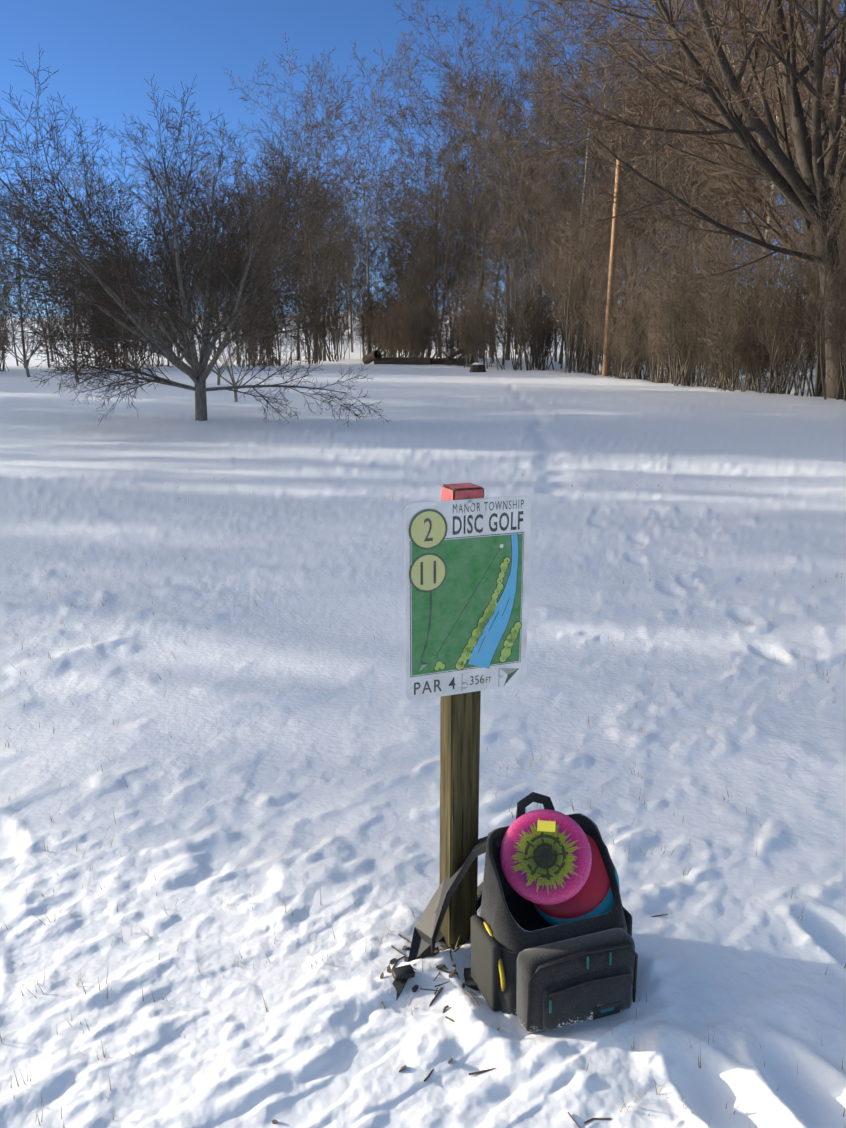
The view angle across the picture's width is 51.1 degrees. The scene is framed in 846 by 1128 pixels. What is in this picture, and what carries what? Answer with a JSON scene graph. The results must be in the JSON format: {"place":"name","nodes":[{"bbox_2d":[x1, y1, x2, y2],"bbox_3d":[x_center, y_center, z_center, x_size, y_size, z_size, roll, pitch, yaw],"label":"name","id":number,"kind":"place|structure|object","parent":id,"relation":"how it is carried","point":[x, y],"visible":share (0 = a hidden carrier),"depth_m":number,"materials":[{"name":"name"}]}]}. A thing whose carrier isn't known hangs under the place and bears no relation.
{"place":"outdoors","nodes":[
{"label":"outdoors","id":0,"kind":"place"},
{"bbox_2d":[0,291,845,1127],"bbox_3d":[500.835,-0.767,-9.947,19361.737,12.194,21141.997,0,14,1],"label":"snow ground","id":1,"kind":"structure","parent":0,"point":[292,761],"depth_m":3.35,"materials":[{"name":"white snow"}]},
{"bbox_2d":[0,165,69,367],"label":"bushy tree","id":2,"kind":"object","parent":1,"relation":"on","point":[48,361],"visible":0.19,"depth_m":52.85,"materials":[{"name":"brown plant"}]},
{"bbox_2d":[0,262,91,376],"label":"tree","id":3,"kind":"object","parent":1,"relation":"on","point":[26,362],"visible":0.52,"depth_m":37.54,"materials":[{"name":"brown plant"}]},
{"bbox_2d":[0,151,92,367],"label":"tall tree","id":4,"kind":"object","parent":1,"relation":"on","point":[18,241],"visible":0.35,"depth_m":51.77,"materials":[{"name":"brown plant"}]},
{"bbox_2d":[17,266,127,382],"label":"tree","id":5,"kind":"object","parent":1,"relation":"on","point":[59,320],"visible":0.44,"depth_m":32.95,"materials":[{"name":"brown plant"}]},
{"bbox_2d":[13,265,147,368],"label":"bush","id":6,"kind":"object","parent":1,"relation":"on","point":[85,331],"visible":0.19,"depth_m":49.26,"materials":[{"name":"beige plant"}]},
{"bbox_2d":[35,152,155,362],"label":"tall tree","id":7,"kind":"object","parent":1,"relation":"on","point":[141,211],"visible":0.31,"depth_m":63.23,"materials":[{"name":"brown plant"}]},
{"bbox_2d":[42,247,180,383],"bbox_3d":[-11.122,-8.884,32.235,4.701,5.143,5.800,-8,16,-29],"label":"bush","id":8,"kind":"object","parent":1,"relation":"on","point":[136,359],"visible":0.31,"depth_m":32.41,"materials":[{"name":"brown plant"}]},
{"bbox_2d":[63,229,161,368],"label":"brush tree","id":9,"kind":"object","parent":1,"relation":"on","point":[106,303],"visible":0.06,"depth_m":50.05,"materials":[{"name":"beige plant"}]},
{"bbox_2d":[108,111,244,362],"bbox_3d":[-16.890,-22.378,61.892,8.858,16.933,9.505,7,18,28],"label":"bushy tree","id":10,"kind":"object","parent":1,"relation":"on","point":[189,140],"visible":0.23,"depth_m":60.69,"materials":[{"name":"brown plant"}]},
{"bbox_2d":[0,48,391,426],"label":"tree","id":11,"kind":"object","parent":1,"relation":"on","point":[198,372],"visible":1,"depth_m":15.62,"materials":[{"name":"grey plant"}]},
{"bbox_2d":[158,274,278,384],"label":"tree","id":12,"kind":"object","parent":1,"relation":"on","point":[218,369],"visible":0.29,"depth_m":32.04,"materials":[{"name":"brown plant"}]},
{"bbox_2d":[154,271,291,401],"bbox_3d":[-4.567,-5.709,22.410,3.241,3.608,3.973,3,14,13],"label":"bush","id":13,"kind":"object","parent":1,"relation":"on","point":[233,380],"visible":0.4,"depth_m":22.53,"materials":[{"name":"brown plant"}]},
{"bbox_2d":[182,138,300,362],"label":"bushy tree","id":14,"kind":"object","parent":1,"relation":"on","point":[235,207],"visible":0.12,"depth_m":67.44,"materials":[{"name":"brown plant"}]},
{"bbox_2d":[219,229,287,366],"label":"brush tree","id":15,"kind":"object","parent":1,"relation":"on","point":[246,308],"visible":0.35,"depth_m":54.85,"materials":[{"name":"beige plant"}]},
{"bbox_2d":[208,283,316,365],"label":"bush","id":16,"kind":"object","parent":1,"relation":"on","point":[291,344],"visible":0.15,"depth_m":61.06,"materials":[{"name":"beige plant"}]},
{"bbox_2d":[199,81,342,357],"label":"sycamore tree","id":17,"kind":"object","parent":1,"relation":"on","point":[282,154],"visible":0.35,"depth_m":79.86,"materials":[{"name":"brown plant"}]},
{"bbox_2d":[238,196,324,365],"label":"bushy tree","id":18,"kind":"object","parent":1,"relation":"on","point":[284,276],"visible":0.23,"depth_m":58.95,"materials":[{"name":"brown plant"}]},
{"bbox_2d":[239,139,349,360],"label":"tall tree","id":19,"kind":"object","parent":1,"relation":"on","point":[310,223],"visible":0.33,"depth_m":73.22,"materials":[{"name":"brown plant"}]},
{"bbox_2d":[223,57,375,355],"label":"sycamore tree","id":20,"kind":"object","parent":1,"relation":"on","point":[342,129],"visible":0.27,"depth_m":89.54,"materials":[{"name":"brown plant"}]},
{"bbox_2d":[283,259,337,363],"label":"bush","id":21,"kind":"object","parent":1,"relation":"on","point":[312,324],"visible":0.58,"depth_m":64.14,"materials":[{"name":"beige plant"}]},
{"bbox_2d":[283,229,356,361],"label":"brush tree","id":22,"kind":"object","parent":1,"relation":"on","point":[334,296],"visible":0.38,"depth_m":72.07,"materials":[{"name":"beige plant"}]},
{"bbox_2d":[275,176,375,353],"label":"bushy tree","id":23,"kind":"object","parent":1,"relation":"on","point":[331,267],"visible":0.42,"depth_m":75.85,"materials":[{"name":"brown plant"}]},
{"bbox_2d":[248,47,403,361],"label":"bushy tree","id":24,"kind":"object","parent":1,"relation":"on","point":[332,195],"visible":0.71,"depth_m":66.88,"materials":[{"name":"brown plant"}]},
{"bbox_2d":[322,271,368,359],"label":"bush","id":25,"kind":"object","parent":1,"relation":"on","point":[342,330],"visible":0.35,"depth_m":80.72,"materials":[{"name":"beige plant"}]},
{"bbox_2d":[300,155,412,351],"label":"tall tree","id":26,"kind":"object","parent":1,"relation":"on","point":[363,225],"visible":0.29,"depth_m":94.01,"materials":[{"name":"brown plant"}]},
{"bbox_2d":[255,31,469,353],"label":"sycamore tree","id":27,"kind":"object","parent":1,"relation":"on","point":[362,117],"visible":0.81,"depth_m":77.60,"materials":[{"name":"brown plant"}]},
{"bbox_2d":[337,224,411,328],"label":"bushy tree","id":28,"kind":"object","parent":1,"relation":"on","point":[376,248],"visible":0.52,"depth_m":80.19,"materials":[{"name":"brown plant"}]},
{"bbox_2d":[316,145,434,354],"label":"tall tree","id":29,"kind":"object","parent":1,"relation":"on","point":[383,222],"visible":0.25,"depth_m":90.44,"materials":[{"name":"brown plant"}]},
{"bbox_2d":[336,238,414,314],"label":"bushy tree","id":30,"kind":"object","parent":1,"relation":"on","point":[371,265],"visible":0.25,"depth_m":82.08,"materials":[{"name":"brown plant"}]},
{"bbox_2d":[355,296,411,356],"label":"bush","id":31,"kind":"object","parent":1,"relation":"on","point":[384,335],"visible":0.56,"depth_m":69.62,"materials":[{"name":"beige plant"}]},
{"bbox_2d":[382,247,448,356],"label":"bush","id":32,"kind":"object","parent":1,"relation":"on","point":[410,295],"visible":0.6,"depth_m":67.28,"materials":[{"name":"beige plant"}]},
{"bbox_2d":[387,289,452,357],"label":"bush","id":33,"kind":"object","parent":1,"relation":"on","point":[408,325],"visible":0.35,"depth_m":64.81,"materials":[{"name":"beige plant"}]},
{"bbox_2d":[362,345,479,364],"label":"fallen logs","id":34,"kind":"object","parent":1,"relation":"on","point":[375,356],"visible":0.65,"depth_m":62.36,"materials":[{"name":"brown wood"}]},
{"bbox_2d":[397,295,456,357],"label":"bush","id":35,"kind":"object","parent":1,"relation":"on","point":[422,338],"visible":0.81,"depth_m":63.45,"materials":[{"name":"beige plant"}]},
{"bbox_2d":[383,213,476,357],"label":"bushy tree","id":36,"kind":"object","parent":1,"relation":"on","point":[421,251],"visible":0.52,"depth_m":71.26,"materials":[{"name":"brown plant"}]},
{"bbox_2d":[379,156,485,357],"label":"bushy tree","id":37,"kind":"object","parent":1,"relation":"on","point":[400,198],"visible":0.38,"depth_m":76.26,"materials":[{"name":"brown plant"}]},
{"bbox_2d":[378,147,488,354],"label":"bushy tree","id":38,"kind":"object","parent":1,"relation":"on","point":[451,234],"visible":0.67,"depth_m":68.57,"materials":[{"name":"brown plant"}]},
{"bbox_2d":[391,216,479,357],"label":"bushy tree","id":39,"kind":"object","parent":1,"relation":"on","point":[405,253],"visible":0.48,"depth_m":71.56,"materials":[{"name":"brown plant"}]},
{"bbox_2d":[359,47,518,351],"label":"sycamore tree","id":40,"kind":"object","parent":1,"relation":"on","point":[422,148],"visible":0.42,"depth_m":88.00,"materials":[{"name":"brown plant"}]},
{"bbox_2d":[374,101,505,356],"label":"tall tree","id":41,"kind":"object","parent":1,"relation":"on","point":[445,153],"visible":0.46,"depth_m":81.19,"materials":[{"name":"brown plant"}]},
{"bbox_2d":[427,306,479,365],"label":"bush","id":42,"kind":"object","parent":1,"relation":"on","point":[444,342],"visible":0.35,"depth_m":60.34,"materials":[{"name":"beige plant"}]},
{"bbox_2d":[379,0,548,357],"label":"sycamore tree","id":43,"kind":"object","parent":1,"relation":"on","point":[470,57],"visible":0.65,"depth_m":77.38,"materials":[{"name":"brown plant"}]},
{"bbox_2d":[404,483,530,948],"bbox_3d":[0.090,0.554,2.164,0.305,1.502,0.082,-5,15,-20],"label":"sign post","id":44,"kind":"object","parent":1,"relation":"on","point":[467,551],"visible":0.98,"depth_m":2.03,"materials":[{"name":"brown wood"}]},
{"bbox_2d":[272,914,667,1127],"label":"dead leaves","id":45,"kind":"object","parent":1,"relation":"on","point":[414,987],"visible":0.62,"depth_m":2.09,"materials":[{"name":"brown plant"}]},
{"bbox_2d":[437,272,512,368],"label":"bush","id":46,"kind":"object","parent":1,"relation":"on","point":[463,335],"visible":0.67,"depth_m":54.25,"materials":[{"name":"beige plant"}]},
{"bbox_2d":[444,210,544,362],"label":"bushy tree","id":47,"kind":"object","parent":1,"relation":"on","point":[473,242],"visible":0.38,"depth_m":64.33,"materials":[{"name":"brown plant"}]},
{"bbox_2d":[456,232,553,361],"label":"bushy tree","id":48,"kind":"object","parent":1,"relation":"on","point":[493,269],"visible":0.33,"depth_m":61.94,"materials":[{"name":"brown plant"}]},
{"bbox_2d":[415,46,599,357],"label":"tall tree","id":49,"kind":"object","parent":1,"relation":"on","point":[489,356],"visible":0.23,"depth_m":79.06,"materials":[{"name":"brown plant"}]},
{"bbox_2d":[420,8,599,355],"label":"tall tree","id":50,"kind":"object","parent":1,"relation":"on","point":[477,114],"visible":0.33,"depth_m":75.80,"materials":[{"name":"brown plant"}]},
{"bbox_2d":[391,792,637,1032],"bbox_3d":[0.211,0.792,2.088,0.579,0.453,0.406,3,14,10],"label":"backpack","id":51,"kind":"object","parent":1,"relation":"on","point":[552,945],"visible":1,"depth_m":2.02,"materials":[{"name":"grey fabric"}]},
{"bbox_2d":[414,23,616,359],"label":"tall tree","id":52,"kind":"object","parent":1,"relation":"on","point":[458,91],"visible":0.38,"depth_m":70.58,"materials":[{"name":"brown plant"}]},
{"bbox_2d":[428,54,607,362],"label":"tall tree","id":53,"kind":"object","parent":1,"relation":"on","point":[480,115],"visible":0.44,"depth_m":65.25,"materials":[{"name":"brown plant"}]},
{"bbox_2d":[474,252,569,370],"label":"brush tree","id":54,"kind":"object","parent":1,"relation":"on","point":[549,337],"visible":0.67,"depth_m":50.18,"materials":[{"name":"beige plant"}]},
{"bbox_2d":[459,263,594,370],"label":"shrub","id":55,"kind":"object","parent":1,"relation":"on","point":[517,363],"visible":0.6,"depth_m":50.62,"materials":[{"name":"beige plant"}]},
{"bbox_2d":[470,109,584,359],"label":"tall tree","id":56,"kind":"object","parent":1,"relation":"on","point":[511,195],"visible":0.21,"depth_m":75.94,"materials":[{"name":"brown plant"}]},
{"bbox_2d":[459,69,603,366],"bbox_3d":[7.242,-21.150,55.316,8.739,17.694,9.390,-4,14,-15],"label":"bushy tree","id":57,"kind":"object","parent":1,"relation":"on","point":[543,194],"visible":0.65,"depth_m":55.21,"materials":[{"name":"brown plant"}]},
{"bbox_2d":[495,150,604,362],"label":"bushy tree","id":58,"kind":"object","parent":1,"relation":"on","point":[543,229],"visible":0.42,"depth_m":54.65,"materials":[{"name":"brown plant"}]},
{"bbox_2d":[486,64,653,344],"bbox_3d":[11.425,-24.733,64.977,11.583,22.326,13.719,11,18,38],"label":"tall tree","id":59,"kind":"object","parent":1,"relation":"on","point":[565,153],"visible":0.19,"depth_m":63.13,"materials":[{"name":"brown plant"}]},
{"bbox_2d":[527,205,622,372],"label":"shrub","id":60,"kind":"object","parent":1,"relation":"on","point":[564,339],"visible":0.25,"depth_m":48.77,"materials":[{"name":"beige plant"}]},
{"bbox_2d":[450,0,703,370],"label":"sycamore tree","id":61,"kind":"object","parent":1,"relation":"on","point":[528,132],"visible":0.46,"depth_m":55.77,"materials":[{"name":"brown plant"}]},
{"bbox_2d":[533,197,636,372],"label":"brush tree","id":62,"kind":"object","parent":1,"relation":"on","point":[574,305],"visible":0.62,"depth_m":46.11,"materials":[{"name":"beige plant"}]},
{"bbox_2d":[502,0,680,355],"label":"sycamore tree","id":63,"kind":"object","parent":1,"relation":"on","point":[577,61],"visible":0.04,"depth_m":83.84,"materials":[{"name":"brown plant"}]},
{"bbox_2d":[545,164,646,371],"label":"bushy tree","id":64,"kind":"object","parent":1,"relation":"on","point":[554,257],"visible":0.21,"depth_m":51.80,"materials":[{"name":"brown plant"}]},
{"bbox_2d":[569,246,638,375],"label":"brush tree","id":65,"kind":"object","parent":1,"relation":"on","point":[598,282],"visible":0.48,"depth_m":43.25,"materials":[{"name":"beige plant"}]},
{"bbox_2d":[500,21,716,372],"bbox_3d":[11.143,-23.580,57.175,13.956,22.151,10.989,5,15,21],"label":"tall tree","id":66,"kind":"object","parent":1,"relation":"on","point":[588,53],"visible":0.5,"depth_m":54.37,"materials":[{"name":"brown plant"}]},
{"bbox_2d":[602,154,621,375],"bbox_3d":[8.985,-13.912,42.114,0.340,10.310,0.340,1,15,1],"label":"utility pole","id":67,"kind":"object","parent":1,"relation":"on","point":[605,370],"visible":0.54,"depth_m":41.80,"materials":[{"name":"brown wood"}]},
{"bbox_2d":[563,213,671,368],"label":"bushy tree","id":68,"kind":"object","parent":1,"relation":"on","point":[608,248],"visible":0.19,"depth_m":46.72,"materials":[{"name":"brown plant"}]},
{"bbox_2d":[583,298,655,380],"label":"shrub","id":69,"kind":"object","parent":1,"relation":"on","point":[611,355],"visible":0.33,"depth_m":41.53,"materials":[{"name":"beige plant"}]},
{"bbox_2d":[521,0,726,373],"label":"tall tree","id":70,"kind":"object","parent":1,"relation":"on","point":[589,147],"visible":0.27,"depth_m":56.98,"materials":[{"name":"brown plant"}]},
{"bbox_2d":[557,122,698,369],"bbox_3d":[12.286,-18.564,53.326,8.166,15.610,8.763,9,17,23],"label":"bushy tree","id":71,"kind":"object","parent":1,"relation":"on","point":[600,203],"visible":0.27,"depth_m":51.86,"materials":[{"name":"brown plant"}]},
{"bbox_2d":[538,0,739,300],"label":"tall tree","id":72,"kind":"object","parent":1,"relation":"on","point":[612,14],"visible":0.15,"depth_m":68.51,"materials":[{"name":"brown plant"}]},
{"bbox_2d":[607,267,673,378],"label":"shrub","id":73,"kind":"object","parent":1,"relation":"on","point":[630,329],"visible":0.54,"depth_m":39.57,"materials":[{"name":"beige plant"}]},
{"bbox_2d":[607,304,676,382],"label":"shrub","id":74,"kind":"object","parent":1,"relation":"on","point":[634,351],"visible":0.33,"depth_m":39.22,"materials":[{"name":"beige plant"}]},
{"bbox_2d":[525,0,773,279],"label":"sycamore tree","id":75,"kind":"object","parent":1,"relation":"on","point":[622,71],"visible":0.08,"depth_m":62.40,"materials":[{"name":"brown plant"}]},
{"bbox_2d":[599,214,708,378],"bbox_3d":[10.180,-12.294,41.483,5.256,7.629,7.316,9,17,32],"label":"shrub","id":76,"kind":"object","parent":1,"relation":"on","point":[634,267],"visible":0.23,"depth_m":40.77,"materials":[{"name":"beige plant"}]},
{"bbox_2d":[587,76,721,362],"bbox_3d":[15.824,-22.750,60.754,9.499,18.025,9.781,3,12,10],"label":"tall tree","id":77,"kind":"object","parent":1,"relation":"on","point":[657,126],"visible":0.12,"depth_m":59.36,"materials":[{"name":"brown plant"}]},
{"bbox_2d":[625,258,689,382],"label":"shrub","id":78,"kind":"object","parent":1,"relation":"on","point":[657,358],"visible":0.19,"depth_m":37.21,"materials":[{"name":"beige plant"}]},
{"bbox_2d":[596,233,731,382],"bbox_3d":[11.260,-11.302,40.166,7.067,7.100,4.787,13,19,42],"label":"shrub","id":79,"kind":"object","parent":1,"relation":"on","point":[656,259],"visible":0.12,"depth_m":39.79,"materials":[{"name":"beige plant"}]},
{"bbox_2d":[547,0,789,373],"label":"tall tree","id":80,"kind":"object","parent":1,"relation":"on","point":[634,71],"visible":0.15,"depth_m":49.54,"materials":[{"name":"brown plant"}]},
{"bbox_2d":[583,44,763,382],"bbox_3d":[12.296,-17.049,44.748,8.443,16.138,9.059,-5,13,-3],"label":"bushy tree","id":81,"kind":"object","parent":1,"relation":"on","point":[669,204],"visible":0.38,"depth_m":44.38,"materials":[{"name":"brown plant"}]},
{"bbox_2d":[510,0,845,398],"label":"tree","id":82,"kind":"object","parent":1,"relation":"on","point":[810,155],"visible":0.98,"depth_m":23.34,"materials":[{"name":"brown plant"}]},
{"bbox_2d":[636,205,740,385],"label":"brush tree","id":83,"kind":"object","parent":1,"relation":"on","point":[687,373],"visible":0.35,"depth_m":34.93,"materials":[{"name":"beige plant"}]},
{"bbox_2d":[628,244,771,386],"bbox_3d":[11.303,-10.023,36.585,4.689,5.582,7.209,-4,10,-32],"label":"shrub","id":84,"kind":"object","parent":1,"relation":"on","point":[700,379],"visible":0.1,"depth_m":36.81,"materials":[{"name":"beige plant"}]},
{"bbox_2d":[632,236,778,386],"bbox_3d":[10.230,-9.337,32.916,5.565,5.623,3.844,6,15,24],"label":"shrub","id":85,"kind":"object","parent":1,"relation":"on","point":[673,322],"visible":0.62,"depth_m":33.32,"materials":[{"name":"beige plant"}]},
{"bbox_2d":[617,39,796,378],"bbox_3d":[14.376,-17.009,44.668,9.463,16.857,8.819,5,14,5],"label":"bushy tree","id":86,"kind":"object","parent":1,"relation":"on","point":[681,192],"visible":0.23,"depth_m":44.91,"materials":[{"name":"brown plant"}]},
{"bbox_2d":[605,0,809,361],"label":"tall tree","id":87,"kind":"object","parent":1,"relation":"on","point":[680,134],"visible":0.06,"depth_m":54.81,"materials":[{"name":"brown plant"}]},
{"bbox_2d":[672,307,769,389],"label":"shrub","id":88,"kind":"object","parent":1,"relation":"on","point":[708,367],"visible":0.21,"depth_m":32.43,"materials":[{"name":"beige plant"}]},
{"bbox_2d":[694,289,764,389],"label":"shrub","id":89,"kind":"object","parent":1,"relation":"on","point":[716,375],"visible":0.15,"depth_m":31.73,"materials":[{"name":"beige plant"}]},
{"bbox_2d":[659,208,813,390],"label":"brush tree","id":90,"kind":"object","parent":1,"relation":"on","point":[718,267],"visible":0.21,"depth_m":32.38,"materials":[{"name":"beige plant"}]},
{"bbox_2d":[632,0,845,396],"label":"tree","id":91,"kind":"object","parent":1,"relation":"on","point":[785,145],"visible":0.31,"depth_m":29.69,"materials":[{"name":"brown plant"}]},
{"bbox_2d":[637,0,845,373],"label":"sycamore tree","id":92,"kind":"object","parent":1,"relation":"on","point":[743,77],"visible":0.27,"depth_m":42.75,"materials":[{"name":"brown plant"}]},
{"bbox_2d":[663,35,845,390],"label":"bushy tree","id":93,"kind":"object","parent":1,"relation":"on","point":[751,214],"visible":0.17,"depth_m":32.14,"materials":[{"name":"brown plant"}]},
{"bbox_2d":[687,253,824,392],"bbox_3d":[10.538,-7.778,28.662,3.837,4.568,5.899,-7,17,-25],"label":"shrub","id":94,"kind":"object","parent":1,"relation":"on","point":[730,349],"visible":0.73,"depth_m":28.58,"materials":[{"name":"beige plant"}]},
{"bbox_2d":[680,0,845,251],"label":"tree","id":95,"kind":"object","parent":1,"relation":"on","point":[780,75],"visible":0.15,"depth_m":37.35,"materials":[{"name":"brown plant"}]},
{"bbox_2d":[688,1,842,365],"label":"tall tree","id":96,"kind":"object","parent":1,"relation":"on","point":[744,152],"visible":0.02,"depth_m":47.95,"materials":[{"name":"brown plant"}]},
{"bbox_2d":[704,235,841,396],"bbox_3d":[12.014,-7.603,28.082,6.864,5.316,4.465,13,19,35],"label":"shrub","id":97,"kind":"object","parent":1,"relation":"on","point":[769,360],"visible":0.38,"depth_m":28.19,"materials":[{"name":"beige plant"}]},
{"bbox_2d":[747,219,843,395],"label":"bush","id":98,"kind":"object","parent":1,"relation":"on","point":[770,386],"visible":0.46,"depth_m":26.90,"materials":[{"name":"beige plant"}]},
{"bbox_2d":[755,198,845,396],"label":"bush","id":99,"kind":"object","parent":1,"relation":"on","point":[817,351],"visible":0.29,"depth_m":26.28,"materials":[{"name":"beige plant"}]},
{"bbox_2d":[767,154,845,400],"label":"bush","id":100,"kind":"object","parent":1,"relation":"on","point":[839,290],"visible":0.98,"depth_m":22.76,"materials":[{"name":"beige plant"}]},
{"bbox_2d":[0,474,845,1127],"bbox_3d":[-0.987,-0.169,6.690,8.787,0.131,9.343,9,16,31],"label":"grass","id":101,"kind":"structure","parent":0,"point":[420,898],"depth_m":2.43,"materials":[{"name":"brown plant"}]},
{"bbox_2d":[0,0,845,317],"label":"sky","id":102,"kind":"structure","parent":0,"point":[101,52],"materials":[{"name":"blue"}]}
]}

